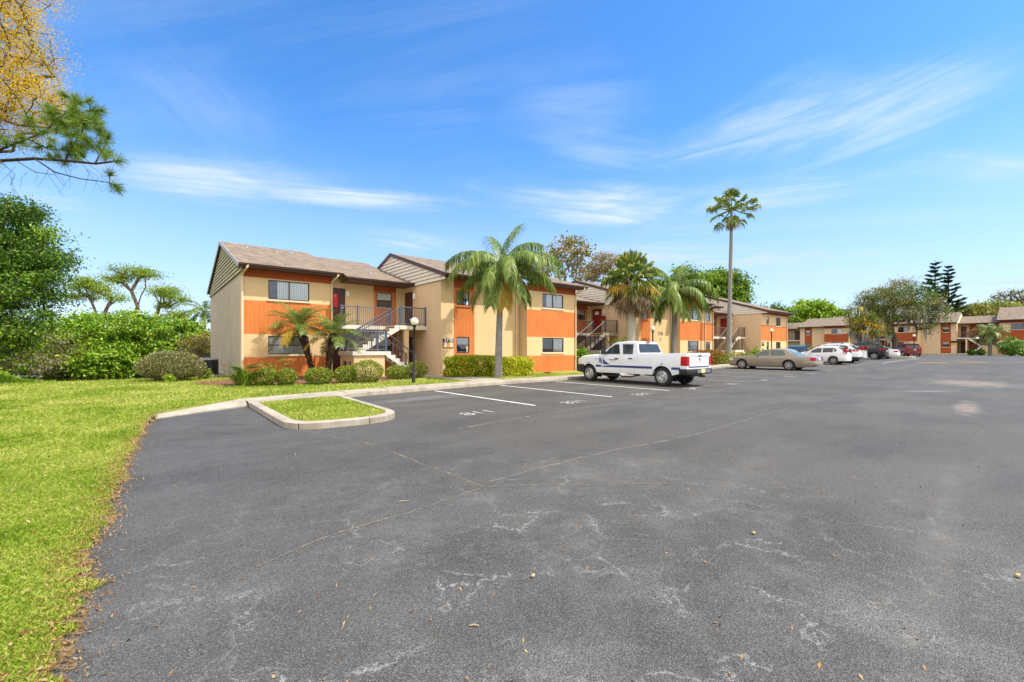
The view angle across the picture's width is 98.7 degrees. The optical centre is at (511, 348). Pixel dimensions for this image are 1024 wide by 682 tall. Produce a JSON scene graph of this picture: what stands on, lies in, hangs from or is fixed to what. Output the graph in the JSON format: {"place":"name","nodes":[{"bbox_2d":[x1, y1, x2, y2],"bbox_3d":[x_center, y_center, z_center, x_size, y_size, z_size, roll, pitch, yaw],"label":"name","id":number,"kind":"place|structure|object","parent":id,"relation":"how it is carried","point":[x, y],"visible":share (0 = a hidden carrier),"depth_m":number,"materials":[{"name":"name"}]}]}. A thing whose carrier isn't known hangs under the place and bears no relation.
{"place":"outdoors","nodes":[
{"label":"outdoors","id":0,"kind":"place"},
{"bbox_2d":[0,358,31,375],"bbox_3d":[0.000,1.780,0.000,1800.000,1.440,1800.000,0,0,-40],"label":"ground","id":1,"kind":"structure","parent":0,"point":[14,372],"depth_m":34.99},
{"bbox_2d":[0,316,54,374],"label":"thicket","id":2,"kind":"object","parent":1,"relation":"on","point":[8,370],"visible":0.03,"depth_m":33.89,"materials":[{"name":"green plant"}]},
{"bbox_2d":[0,327,103,377],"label":"thicket","id":3,"kind":"object","parent":1,"relation":"on","point":[42,368],"visible":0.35,"depth_m":30.00,"materials":[{"name":"green plant"}]},
{"bbox_2d":[0,319,105,374],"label":"mangrove","id":4,"kind":"object","parent":1,"relation":"on","point":[21,371],"visible":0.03,"depth_m":33.56,"materials":[{"name":"green plant"}]},
{"bbox_2d":[20,307,148,376],"bbox_3d":[-31.680,-0.360,33.682,7.417,5.730,7.502,0,0,10],"label":"mangrove","id":5,"kind":"object","parent":1,"relation":"on","point":[82,317],"visible":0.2,"depth_m":31.80,"materials":[{"name":"green plant"}]},
{"bbox_2d":[58,274,134,313],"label":"pine tree","id":6,"kind":"object","parent":1,"relation":"on","point":[105,289],"visible":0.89,"depth_m":51.77,"materials":[{"name":"green plant"}]},
{"bbox_2d":[45,337,165,377],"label":"mangrove","id":7,"kind":"object","parent":1,"relation":"on","point":[95,365],"visible":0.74,"depth_m":31.13,"materials":[{"name":"green plant"}]},
{"bbox_2d":[60,306,181,374],"bbox_3d":[-29.708,-0.448,33.965,7.972,5.832,7.024,0,0,-3],"label":"mangrove","id":8,"kind":"object","parent":1,"relation":"on","point":[128,317],"visible":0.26,"depth_m":32.94,"materials":[{"name":"green plant"}]},
{"bbox_2d":[94,261,173,325],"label":"pine tree","id":9,"kind":"object","parent":1,"relation":"on","point":[122,278],"visible":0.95,"depth_m":57.61,"materials":[{"name":"green plant"}]},
{"bbox_2d":[109,314,210,368],"bbox_3d":[-27.464,-0.196,35.228,7.949,5.577,6.266,0,0,-40],"label":"mangrove","id":10,"kind":"object","parent":1,"relation":"on","point":[177,322],"visible":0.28,"depth_m":33.83,"materials":[{"name":"green plant"}]},
{"bbox_2d":[135,281,197,329],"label":"pine tree","id":11,"kind":"object","parent":1,"relation":"on","point":[164,293],"visible":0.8,"depth_m":54.56,"materials":[{"name":"green plant"}]},
{"bbox_2d":[149,314,210,351],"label":"mangrove","id":12,"kind":"object","parent":1,"relation":"on","point":[181,330],"visible":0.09,"depth_m":36.35,"materials":[{"name":"green plant"}]},
{"bbox_2d":[176,300,210,328],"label":"palm tree","id":13,"kind":"object","parent":1,"relation":"on","point":[204,317],"visible":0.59,"depth_m":41.53,"materials":[{"name":"plant"}]},
{"bbox_2d":[207,241,795,376],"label":"apartment building","id":14,"kind":"structure","parent":1,"relation":"on","point":[388,298],"depth_m":25.34,"materials":[{"name":"paint"}]},
{"bbox_2d":[267,336,308,355],"bbox_3d":[-11.522,-0.140,22.676,2.020,1.020,0.395,0,0,-40],"label":"window","id":15,"kind":"structure","parent":14,"relation":"in","point":[296,349],"depth_m":22.48,"materials":[{"name":"grey glass"}]},
{"bbox_2d":[267,280,310,302],"bbox_3d":[-11.511,-2.920,22.685,2.050,1.060,0.395,0,0,-40],"label":"window","id":16,"kind":"structure","parent":14,"relation":"in","point":[281,291],"depth_m":22.58,"materials":[{"name":"grey glass"}]},
{"bbox_2d":[333,288,344,324],"bbox_3d":[-9.575,-2.295,24.228,0.760,2.090,0.140,0,0,-40],"label":"door","id":17,"kind":"structure","parent":14,"relation":"in","point":[340,291],"depth_m":24.26,"materials":[{"name":"wood"}]},
{"bbox_2d":[333,336,345,373],"bbox_3d":[-9.546,0.350,24.288,0.760,2.120,0.085,0,0,-40],"label":"door","id":18,"kind":"structure","parent":14,"relation":"in","point":[336,358],"depth_m":24.20,"materials":[{"name":"wood"}]},
{"bbox_2d":[376,292,393,310],"bbox_3d":[-7.608,-2.795,26.063,1.070,1.030,0.395,0,0,-40],"label":"window","id":19,"kind":"structure","parent":14,"relation":"in","point":[383,299],"depth_m":26.15,"materials":[{"name":"grey glass"}]},
{"bbox_2d":[379,339,392,354],"bbox_3d":[-7.608,-0.105,26.063,1.070,0.990,0.395,0,0,-40],"label":"window","id":20,"kind":"structure","parent":14,"relation":"in","point":[381,344],"depth_m":26.18,"materials":[{"name":"glass"}]},
{"bbox_2d":[405,292,412,325],"bbox_3d":[-6.143,-2.300,26.271,0.085,2.100,0.940,0,0,-40],"label":"door","id":21,"kind":"structure","parent":14,"relation":"in","point":[408,296],"depth_m":26.27,"materials":[{"name":"wood"}]},
{"bbox_2d":[409,337,412,368],"bbox_3d":[-6.164,0.350,26.253,0.140,2.120,0.940,0,0,-40],"label":"door","id":22,"kind":"structure","parent":14,"relation":"in","point":[410,338],"depth_m":26.01,"materials":[{"name":"wood"}]},
{"bbox_2d":[443,338,453,347],"bbox_3d":[-3.426,-0.300,23.660,0.650,0.501,0.037,0,0,-40],"label":"address sign","id":23,"kind":"object","parent":14,"relation":"attached to","point":[448,343],"visible":1,"depth_m":23.65,"materials":[{"name":"white"}]},
{"bbox_2d":[456,291,470,307],"bbox_3d":[-2.787,-2.735,24.402,0.970,0.870,0.395,0,0,-40],"label":"window","id":24,"kind":"structure","parent":14,"relation":"in","point":[463,304],"depth_m":24.50,"materials":[{"name":"glass"}]},
{"bbox_2d":[456,337,470,354],"bbox_3d":[-2.787,-0.155,24.402,0.970,0.990,0.395,0,0,-40],"label":"window","id":25,"kind":"structure","parent":14,"relation":"in","point":[461,341],"depth_m":24.46,"materials":[{"name":"grey glass"}]},
{"bbox_2d":[542,293,564,309],"bbox_3d":[2.496,-2.945,27.803,1.970,0.970,0.395,0,0,-40],"label":"window","id":26,"kind":"structure","parent":14,"relation":"in","point":[549,301],"depth_m":27.91,"materials":[{"name":"glass"}]},
{"bbox_2d":[542,338,564,353],"bbox_3d":[2.507,-0.190,27.813,2.000,1.000,0.395,0,0,-40],"label":"window","id":27,"kind":"structure","parent":14,"relation":"in","point":[549,345],"depth_m":27.97,"materials":[{"name":"glass"}]},
{"bbox_2d":[577,309,585,321],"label":"window","id":28,"kind":"structure","parent":14,"relation":"in","point":[581,312],"depth_m":37.24,"materials":[{"name":"glass"}]},
{"bbox_2d":[592,309,600,329],"bbox_3d":[7.193,-2.300,37.280,0.140,2.100,0.940,0,0,-40],"label":"door","id":29,"kind":"structure","parent":14,"relation":"in","point":[596,313],"depth_m":37.31,"materials":[{"name":"wood"}]},
{"bbox_2d":[687,341,697,351],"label":"window","id":30,"kind":"structure","parent":14,"relation":"in","point":[691,344],"depth_m":38.98,"materials":[{"name":"grey glass"}]},
{"bbox_2d":[720,318,726,336],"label":"door","id":31,"kind":"structure","parent":14,"relation":"in","point":[723,322],"depth_m":48.71,"materials":[{"name":"wood"}]},
{"bbox_2d":[537,230,601,280],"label":"sycamore tree","id":32,"kind":"object","parent":1,"relation":"on","point":[574,252],"visible":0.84,"depth_m":45.52,"materials":[{"name":"brown plant"}]},
{"bbox_2d":[662,261,734,298],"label":"maple tree","id":33,"kind":"object","parent":1,"relation":"on","point":[712,278],"visible":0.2,"depth_m":60.36,"materials":[{"name":"green plant"}]},
{"bbox_2d":[708,264,760,304],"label":"maple tree","id":34,"kind":"object","parent":1,"relation":"on","point":[740,285],"visible":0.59,"depth_m":60.83,"materials":[{"name":"green plant"}]},
{"bbox_2d":[756,300,797,323],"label":"distant tree","id":35,"kind":"object","parent":1,"relation":"on","point":[781,308],"visible":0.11,"depth_m":98.25,"materials":[{"name":"green plant"}]},
{"bbox_2d":[784,297,847,322],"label":"fig tree","id":36,"kind":"object","parent":1,"relation":"on","point":[812,309],"visible":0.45,"depth_m":114.21,"materials":[{"name":"green plant"}]},
{"bbox_2d":[788,316,861,348],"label":"apartment building","id":37,"kind":"structure","parent":1,"relation":"on","point":[818,332],"depth_m":93.33,"materials":[{"name":"beige paint"}]},
{"bbox_2d":[839,303,898,344],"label":"laurel oak","id":38,"kind":"object","parent":1,"relation":"on","point":[864,333],"visible":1,"depth_m":63.52,"materials":[{"name":"green plant"}]},
{"bbox_2d":[850,274,966,348],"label":"mossy oak","id":39,"kind":"object","parent":1,"relation":"on","point":[891,303],"visible":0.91,"depth_m":65.04,"materials":[{"name":"green plant"}]},
{"bbox_2d":[920,261,959,312],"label":"norfolk pine","id":40,"kind":"object","parent":1,"relation":"on","point":[935,283],"visible":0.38,"depth_m":99.50,"materials":[{"name":"green plant"}]},
{"bbox_2d":[869,306,1023,353],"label":"apartment building","id":41,"kind":"structure","parent":1,"relation":"on","point":[1013,317],"depth_m":78.01,"materials":[{"name":"beige paint"}]},
{"bbox_2d":[1011,323,1023,329],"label":"window","id":42,"kind":"structure","parent":41,"relation":"in","point":[1018,326],"depth_m":70.74,"materials":[{"name":"grey glass"}]},
{"bbox_2d":[931,265,972,316],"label":"norfolk pine","id":43,"kind":"object","parent":1,"relation":"on","point":[952,294],"visible":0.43,"depth_m":103.02,"materials":[{"name":"green plant"}]},
{"bbox_2d":[940,302,998,316],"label":"distant tree","id":44,"kind":"object","parent":1,"relation":"on","point":[978,310],"visible":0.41,"depth_m":102.21,"materials":[{"name":"green plant"}]},
{"bbox_2d":[968,298,1023,314],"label":"distant tree","id":45,"kind":"object","parent":1,"relation":"on","point":[996,303],"visible":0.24,"depth_m":106.38,"materials":[{"name":"green plant"}]},
{"bbox_2d":[989,289,1018,302],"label":"bare tree","id":46,"kind":"object","parent":1,"relation":"on","point":[1000,296],"visible":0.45,"depth_m":122.50,"materials":[{"name":"grey plant"}]},
{"bbox_2d":[999,287,1023,302],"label":"bare tree","id":47,"kind":"object","parent":1,"relation":"on","point":[1020,296],"visible":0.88,"depth_m":118.16,"materials":[{"name":"grey plant"}]},
{"bbox_2d":[0,370,56,383],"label":"bank grass","id":48,"kind":"structure","parent":0,"point":[5,377],"depth_m":19.60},
{"bbox_2d":[0,414,154,680],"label":"lawn","id":49,"kind":"structure","parent":0,"point":[54,491],"depth_m":4.88,"materials":[{"name":"plant"}]},
{"bbox_2d":[0,384,345,681],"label":"fallen leaves","id":50,"kind":"object","parent":49,"relation":"on","point":[25,631],"visible":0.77,"depth_m":2.57,"materials":[{"name":"plant"}]},
{"bbox_2d":[17,373,197,381],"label":"mulch bed","id":51,"kind":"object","parent":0,"point":[64,378],"depth_m":29.73,"materials":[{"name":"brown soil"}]},
{"bbox_2d":[260,396,384,420],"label":"island lawn","id":52,"kind":"structure","parent":0,"point":[321,409],"depth_m":10.17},
{"bbox_2d":[0,360,728,420],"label":"lawn","id":53,"kind":"structure","parent":0,"point":[198,405],"depth_m":16.21,"materials":[{"name":"plant"}]},
{"bbox_2d":[0,0,94,174],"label":"cypress tree","id":54,"kind":"object","parent":53,"relation":"on","point":[26,85],"visible":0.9,"depth_m":11.06,"materials":[{"name":"yellow plant"}]},
{"bbox_2d":[0,189,100,362],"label":"oak tree","id":55,"kind":"object","parent":53,"relation":"on","point":[31,275],"visible":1,"depth_m":18.66,"materials":[{"name":"green plant"}]},
{"bbox_2d":[0,87,131,195],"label":"pine tree","id":56,"kind":"object","parent":53,"relation":"on","point":[66,125],"visible":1,"depth_m":9.56,"materials":[{"name":"green plant"}]},
{"bbox_2d":[162,374,175,381],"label":"loose shrub","id":57,"kind":"object","parent":53,"relation":"on","point":[168,377],"visible":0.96,"depth_m":18.52,"materials":[{"name":"green plant"}]},
{"bbox_2d":[132,349,207,380],"bbox_3d":[-15.174,0.759,19.605,2.691,1.482,2.413,0,0,-40],"label":"clipped shrub","id":58,"kind":"object","parent":53,"relation":"on","point":[193,365],"visible":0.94,"depth_m":19.16,"materials":[{"name":"green plant"}]},
{"bbox_2d":[172,327,210,368],"bbox_3d":[-23.410,0.573,33.084,3.736,4.568,3.185,0,0,-40],"label":"mossy shrub","id":59,"kind":"object","parent":53,"relation":"on","point":[200,352],"visible":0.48,"depth_m":32.75,"materials":[{"name":"green plant"}]},
{"bbox_2d":[197,368,213,378],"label":"loose shrub","id":60,"kind":"object","parent":53,"relation":"on","point":[203,375],"visible":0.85,"depth_m":20.84,"materials":[{"name":"green plant"}]},
{"bbox_2d":[196,358,226,376],"bbox_3d":[-15.826,0.970,23.114,1.360,1.000,1.000,0,0,-40],"label":"air conditioner","id":61,"kind":"object","parent":53,"relation":"on","point":[212,363],"visible":0.59,"depth_m":22.88,"materials":[{"name":"metal"}]},
{"bbox_2d":[0,372,583,681],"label":"lawn grass","id":62,"kind":"structure","parent":53,"relation":"on","point":[22,415],"depth_m":5.37,"materials":[{"name":"plant"}]},
{"bbox_2d":[190,375,416,385],"bbox_3d":[-9.428,1.415,20.470,9.186,0.045,6.650,0,0,-40],"label":"mulch bed","id":63,"kind":"object","parent":53,"relation":"on","point":[276,383],"visible":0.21,"depth_m":18.31,"materials":[{"name":"wood"}]},
{"bbox_2d":[229,368,251,384],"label":"loose shrub","id":64,"kind":"object","parent":63,"relation":"on","point":[236,381],"visible":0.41,"depth_m":16.97,"materials":[{"name":"green plant"}]},
{"bbox_2d":[218,364,266,385],"bbox_3d":[-10.141,0.994,16.730,1.823,0.886,1.634,0,0,9],"label":"philodendron","id":65,"kind":"object","parent":63,"relation":"on","point":[239,369],"visible":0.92,"depth_m":16.66,"materials":[{"name":"green plant"}]},
{"bbox_2d":[250,367,276,385],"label":"boxwood bush","id":66,"kind":"object","parent":63,"relation":"on","point":[267,380],"visible":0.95,"depth_m":16.68,"materials":[{"name":"green plant"}]},
{"bbox_2d":[256,358,294,378],"bbox_3d":[-10.256,0.904,19.375,1.805,1.064,1.736,0,0,8],"label":"philodendron","id":67,"kind":"object","parent":63,"relation":"on","point":[271,366],"visible":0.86,"depth_m":19.44,"materials":[{"name":"green plant"}]},
{"bbox_2d":[274,368,297,384],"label":"boxwood bush","id":68,"kind":"object","parent":63,"relation":"on","point":[286,372],"visible":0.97,"depth_m":16.94,"materials":[{"name":"green plant"}]},
{"bbox_2d":[262,301,333,376],"bbox_3d":[-10.144,-0.390,21.334,3.533,3.880,3.332,0,0,10],"label":"pygmy date palm","id":69,"kind":"object","parent":63,"relation":"on","point":[299,319],"visible":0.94,"depth_m":21.11,"materials":[{"name":"plant"}]},
{"bbox_2d":[304,366,333,383],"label":"boxwood bush","id":70,"kind":"object","parent":63,"relation":"on","point":[309,376],"visible":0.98,"depth_m":17.38,"materials":[{"name":"green plant"}]},
{"bbox_2d":[304,312,368,377],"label":"pygmy date palm","id":71,"kind":"object","parent":63,"relation":"on","point":[333,339],"visible":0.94,"depth_m":20.67,"materials":[{"name":"plant"}]},
{"bbox_2d":[384,365,409,378],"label":"boxwood bush","id":72,"kind":"object","parent":63,"relation":"on","point":[395,369],"visible":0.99,"depth_m":20.30,"materials":[{"name":"green plant"}]},
{"bbox_2d":[406,361,427,377],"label":"boxwood bush","id":73,"kind":"object","parent":63,"relation":"on","point":[421,372],"visible":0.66,"depth_m":21.46,"materials":[{"name":"green plant"}]},
{"bbox_2d":[334,365,357,382],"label":"boxwood bush","id":74,"kind":"object","parent":53,"relation":"on","point":[342,378],"visible":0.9,"depth_m":17.90,"materials":[{"name":"green plant"}]},
{"bbox_2d":[350,359,383,382],"bbox_3d":[-6.057,0.961,18.398,1.384,1.063,1.361,0,0,-40],"label":"boxwood bush","id":75,"kind":"object","parent":53,"relation":"on","point":[366,371],"visible":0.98,"depth_m":18.16,"materials":[{"name":"green plant"}]},
{"bbox_2d":[410,318,418,382],"bbox_3d":[-4.052,0.118,18.192,0.330,2.820,0.330,1,0,-40],"label":"lamp post","id":76,"kind":"object","parent":53,"relation":"on","point":[414,322],"visible":0.98,"depth_m":18.15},
{"bbox_2d":[441,354,494,376],"bbox_3d":[-2.046,0.882,22.694,3.247,1.239,1.149,0,0,-29],"label":"hedge","id":77,"kind":"object","parent":53,"relation":"on","point":[452,367],"visible":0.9,"depth_m":22.29,"materials":[{"name":"green plant"}]},
{"bbox_2d":[443,223,563,377],"bbox_3d":[-0.479,-2.433,21.465,6.164,7.945,4.515,0,0,5],"label":"queen palm","id":78,"kind":"object","parent":53,"relation":"on","point":[507,268],"visible":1,"depth_m":21.07,"materials":[{"name":"plant"}]},
{"bbox_2d":[490,356,535,375],"bbox_3d":[-0.004,0.922,23.275,2.732,1.156,1.063,0,0,-36],"label":"hedge","id":79,"kind":"object","parent":53,"relation":"on","point":[514,365],"visible":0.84,"depth_m":23.07,"materials":[{"name":"green plant"}]},
{"bbox_2d":[574,347,589,369],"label":"loose shrub","id":80,"kind":"object","parent":53,"relation":"on","point":[581,352],"visible":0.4,"depth_m":29.17,"materials":[{"name":"green plant"}]},
{"bbox_2d":[566,248,621,282],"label":"bare oak tree","id":81,"kind":"object","parent":53,"relation":"on","point":[596,267],"visible":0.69,"depth_m":48.84,"materials":[{"name":"brown plant"}]},
{"bbox_2d":[599,248,665,340],"bbox_3d":[8.229,-2.731,30.469,4.128,8.433,4.231,0,0,-40],"label":"fan palm","id":82,"kind":"object","parent":53,"relation":"on","point":[629,293],"visible":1,"depth_m":29.93,"materials":[{"name":"plant"}]},
{"bbox_2d":[641,265,719,352],"bbox_3d":[12.365,-2.528,33.136,5.367,7.918,5.580,0,0,-40],"label":"queen palm","id":83,"kind":"object","parent":53,"relation":"on","point":[693,291],"visible":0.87,"depth_m":32.22,"materials":[{"name":"plant"}]},
{"bbox_2d":[689,349,728,364],"bbox_3d":[15.574,0.662,35.007,4.684,1.342,1.538,0,0,-36],"label":"hedge","id":84,"kind":"object","parent":53,"relation":"on","point":[716,352],"visible":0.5,"depth_m":34.86,"materials":[{"name":"red plant"}]},
{"bbox_2d":[711,353,739,363],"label":"hedge","id":85,"kind":"object","parent":53,"relation":"on","point":[727,359],"visible":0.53,"depth_m":35.51,"materials":[{"name":"green plant"}]},
{"bbox_2d":[706,187,760,357],"bbox_3d":[19.504,-6.557,38.916,4.305,15.624,4.452,0,0,-40],"label":"fan palm","id":86,"kind":"object","parent":53,"relation":"on","point":[731,222],"visible":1,"depth_m":38.84,"materials":[{"name":"plant"}]},
{"bbox_2d":[392,372,501,380],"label":"path","id":87,"kind":"structure","parent":0,"point":[468,378],"depth_m":21.55,"materials":[{"name":"concrete"}]},
{"bbox_2d":[243,364,735,402],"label":"sidewalk","id":88,"kind":"structure","parent":0,"point":[380,391],"depth_m":16.48,"materials":[{"name":"concrete"}]},
{"bbox_2d":[0,0,1023,347],"label":"sky","id":89,"kind":"structure","parent":0,"point":[875,141],"materials":[{"name":"blue"}]},
{"bbox_2d":[47,354,1023,681],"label":"parking lot","id":90,"kind":"structure","parent":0,"point":[615,592],"depth_m":3.61,"materials":[{"name":"asphalt"}]},
{"bbox_2d":[0,413,158,681],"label":"leaf litter","id":91,"kind":"object","parent":90,"relation":"on","point":[84,563],"visible":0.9,"depth_m":3.07,"materials":[{"name":"plant"}]},
{"bbox_2d":[13,412,155,681],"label":"dirt edge","id":92,"kind":"object","parent":90,"relation":"on","point":[88,553],"visible":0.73,"depth_m":2.75,"materials":[{"name":"soil"}]},
{"bbox_2d":[152,398,247,418],"bbox_3d":[-7.581,1.490,11.058,0.710,0.160,2.806,0,0,11],"label":"concrete apron","id":93,"kind":"object","parent":90,"relation":"on","point":[237,403],"visible":0.92,"depth_m":10.95,"materials":[{"name":"concrete"}]},
{"bbox_2d":[249,395,394,429],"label":"island kerb","id":94,"kind":"structure","parent":90,"relation":"on","point":[280,419],"depth_m":9.00,"materials":[{"name":"concrete"}]},
{"bbox_2d":[257,489,475,565],"bbox_3d":[-1.093,1.544,4.054,0.124,0.001,2.346,0,0,40],"label":"asphalt joint","id":95,"kind":"object","parent":90,"relation":"on","point":[368,523],"visible":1,"depth_m":3.86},
{"bbox_2d":[82,383,1010,681],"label":"leaf debris","id":96,"kind":"object","parent":90,"relation":"on","point":[522,639],"visible":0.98,"depth_m":2.55,"materials":[{"name":"plant"}]},
{"bbox_2d":[577,341,711,385],"bbox_3d":[5.834,0.591,20.202,2.388,1.918,6.200,0,0,-40],"label":"pickup truck","id":97,"kind":"object","parent":90,"relation":"on","point":[633,359],"visible":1,"depth_m":19.22,"materials":[{"name":"white metal"}]},
{"bbox_2d":[438,360,870,405],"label":"parking lines","id":98,"kind":"object","parent":90,"relation":"on","point":[607,385],"visible":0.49,"depth_m":17.54,"materials":[{"name":"paint"}]},
{"bbox_2d":[729,348,823,369],"bbox_3d":[17.898,0.691,30.125,2.206,1.448,5.595,0,0,-40],"label":"sedan","id":99,"kind":"object","parent":90,"relation":"on","point":[788,359],"visible":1,"depth_m":29.15,"materials":[{"name":"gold metal"}]},
{"bbox_2d":[802,346,851,364],"bbox_3d":[25.070,0.504,35.919,2.019,1.488,4.220,0,0,-40],"label":"hatchback","id":100,"kind":"object","parent":90,"relation":"on","point":[833,355],"visible":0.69,"depth_m":34.67,"materials":[{"name":"white metal"}]},
{"bbox_2d":[801,343,862,362],"bbox_3d":[27.533,0.345,38.276,2.170,1.701,4.670,0,0,-40],"label":"suv","id":101,"kind":"object","parent":90,"relation":"on","point":[856,353],"visible":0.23,"depth_m":36.62,"materials":[{"name":"white metal"}]},
{"bbox_2d":[854,345,867,360],"bbox_3d":[30.363,0.400,41.131,2.038,1.468,4.470,0,0,-40],"label":"hatchback","id":102,"kind":"object","parent":90,"relation":"on","point":[865,354],"visible":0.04,"depth_m":39.43,"materials":[{"name":"silver metal"}]},
{"bbox_2d":[854,343,888,359],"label":"suv","id":103,"kind":"object","parent":90,"relation":"on","point":[875,351],"visible":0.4,"depth_m":43.79,"materials":[{"name":"black"}]},
{"bbox_2d":[882,346,900,358],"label":"sedan","id":104,"kind":"object","parent":90,"relation":"on","point":[893,352],"visible":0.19,"depth_m":45.71,"materials":[{"name":"white metal"}]},
{"bbox_2d":[894,343,921,355],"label":"suv","id":105,"kind":"object","parent":90,"relation":"on","point":[905,349],"visible":0.75,"depth_m":58.23,"materials":[{"name":"red"}]},
{"bbox_2d":[968,323,1011,355],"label":"palm tree","id":106,"kind":"object","parent":90,"relation":"on","point":[989,336],"visible":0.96,"depth_m":63.79,"materials":[{"name":"plant"}]},
{"bbox_2d":[995,335,1023,355],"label":"shrub","id":107,"kind":"object","parent":90,"relation":"on","point":[1013,344],"visible":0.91,"depth_m":60.42,"materials":[{"name":"green plant"}]},
{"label":"access road","id":108,"kind":"structure","parent":0,"visible":0},
{"bbox_2d":[788,345,807,352],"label":"car","id":109,"kind":"object","parent":108,"relation":"on","point":[800,348],"visible":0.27,"depth_m":71.05,"materials":[{"name":"blue metal"}]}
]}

